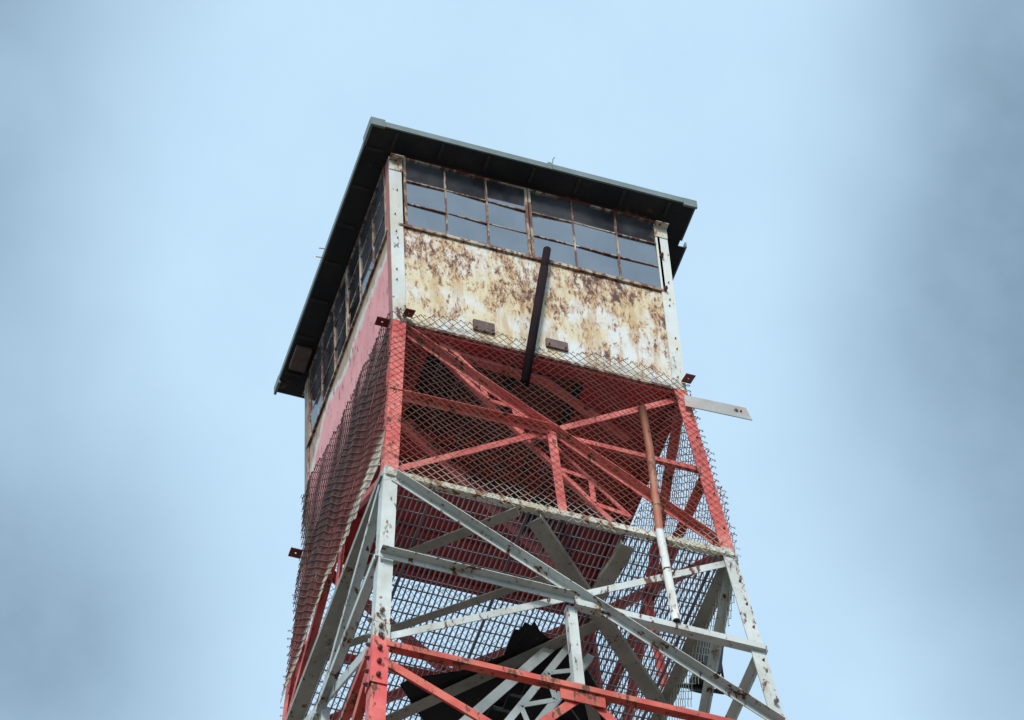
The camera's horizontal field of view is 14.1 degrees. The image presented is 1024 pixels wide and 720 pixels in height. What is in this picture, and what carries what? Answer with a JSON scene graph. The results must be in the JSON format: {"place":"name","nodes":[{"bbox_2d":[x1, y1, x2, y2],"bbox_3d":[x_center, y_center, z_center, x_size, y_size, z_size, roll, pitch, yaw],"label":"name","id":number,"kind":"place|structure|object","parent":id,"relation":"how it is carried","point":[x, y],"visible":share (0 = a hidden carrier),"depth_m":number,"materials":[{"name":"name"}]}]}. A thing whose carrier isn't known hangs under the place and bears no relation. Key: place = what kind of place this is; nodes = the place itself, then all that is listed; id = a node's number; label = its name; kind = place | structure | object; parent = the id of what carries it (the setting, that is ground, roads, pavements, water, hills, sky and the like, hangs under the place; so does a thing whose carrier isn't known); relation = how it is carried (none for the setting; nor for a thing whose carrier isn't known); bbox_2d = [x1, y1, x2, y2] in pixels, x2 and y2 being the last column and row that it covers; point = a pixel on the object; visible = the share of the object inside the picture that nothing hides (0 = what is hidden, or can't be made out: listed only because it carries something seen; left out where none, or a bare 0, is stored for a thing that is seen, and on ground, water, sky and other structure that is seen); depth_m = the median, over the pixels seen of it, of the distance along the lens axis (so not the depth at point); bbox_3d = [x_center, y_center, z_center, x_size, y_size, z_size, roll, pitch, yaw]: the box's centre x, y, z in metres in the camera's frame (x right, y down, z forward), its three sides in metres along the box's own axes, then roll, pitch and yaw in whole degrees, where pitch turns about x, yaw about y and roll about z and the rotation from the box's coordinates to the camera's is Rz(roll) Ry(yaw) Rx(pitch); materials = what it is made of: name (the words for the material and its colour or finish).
{"place":"outdoors","nodes":[
{"label":"outdoors","id":0,"kind":"place"},
{"bbox_2d":[0,0,1023,719],"label":"sky","id":1,"kind":"structure","parent":0,"point":[175,175],"materials":[{"name":"blue"}]},
{"label":"ground","id":2,"kind":"structure","parent":0,"visible":0},
{"bbox_2d":[274,116,787,719],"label":"fire tower","id":3,"kind":"structure","parent":2,"relation":"on","point":[426,224],"depth_m":28.67,"materials":[{"name":"red metal"}]},
{"bbox_2d":[309,271,346,437],"bbox_3d":[-1.349,-0.034,30.555,0.022,0.897,0.959,14,-57,-12],"label":"window","id":4,"kind":"structure","parent":3,"relation":"in","point":[334,335],"depth_m":30.60,"materials":[{"name":"black glass"}]},
{"bbox_2d":[280,312,390,702],"bbox_3d":[-1.196,0.894,28.419,0.154,2.545,2.411,13,-56,-12],"label":"chain link netting","id":5,"kind":"object","parent":3,"relation":"attached to","point":[318,563],"visible":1,"depth_m":28.36,"materials":[{"name":"metal"}]},
{"bbox_2d":[346,166,386,334],"bbox_3d":[-1.050,-0.784,30.038,0.022,0.897,0.943,14,-57,-12],"label":"window","id":6,"kind":"structure","parent":3,"relation":"in","point":[374,226],"depth_m":30.08,"materials":[{"name":"clear glass"}]},
{"bbox_2d":[280,564,564,719],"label":"chain link netting","id":7,"kind":"object","parent":3,"relation":"attached to","point":[430,635],"visible":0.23,"depth_m":29.48,"materials":[{"name":"metal"}]},
{"bbox_2d":[402,157,531,255],"bbox_3d":[-0.328,-1.099,29.850,0.943,0.897,0.022,14,-57,-12],"label":"window","id":8,"kind":"structure","parent":3,"relation":"in","point":[439,199],"depth_m":29.86,"materials":[{"name":"clear glass"}]},
{"bbox_2d":[400,621,604,719],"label":"black sheeting","id":9,"kind":"object","parent":3,"relation":"attached to","point":[526,637],"visible":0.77,"depth_m":27.64,"materials":[{"name":"black"}]},
{"bbox_2d":[520,246,550,386],"bbox_3d":[0.167,-0.316,28.883,0.314,1.778,0.064,17,-57,-14],"label":"standing pipe","id":10,"kind":"object","parent":3,"relation":"attached to","point":[534,326],"visible":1,"depth_m":28.80,"materials":[{"name":"black metal"}]},
{"bbox_2d":[381,309,740,557],"bbox_3d":[0.267,0.438,27.745,2.457,2.287,0.182,14,-57,-12],"label":"chain link netting","id":11,"kind":"object","parent":3,"relation":"attached to","point":[550,429],"visible":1,"depth_m":27.68,"materials":[{"name":"metal"}]},
{"bbox_2d":[527,188,664,287],"bbox_3d":[0.606,-0.870,30.058,1.009,0.897,0.022,14,-57,-12],"label":"window","id":12,"kind":"structure","parent":3,"relation":"in","point":[578,234],"depth_m":30.07,"materials":[{"name":"clear glass"}]},
{"bbox_2d":[638,405,680,622],"bbox_3d":[0.964,0.990,27.258,0.090,2.536,0.233,14,-57,-12],"label":"drain pipe","id":13,"kind":"object","parent":3,"relation":"attached to","point":[666,572],"visible":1,"depth_m":27.14,"materials":[{"name":"metal"}]},
{"bbox_2d":[596,394,744,719],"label":"chain link netting","id":14,"kind":"object","parent":3,"relation":"attached to","point":[726,611],"visible":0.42,"depth_m":28.34,"materials":[{"name":"metal"}]},
{"bbox_2d":[684,395,751,420],"bbox_3d":[1.428,0.325,28.678,0.495,0.155,0.020,14,-57,-12],"label":"projecting bar","id":15,"kind":"object","parent":3,"relation":"attached to","point":[717,407],"visible":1,"depth_m":28.67,"materials":[{"name":"metal"}]}
]}

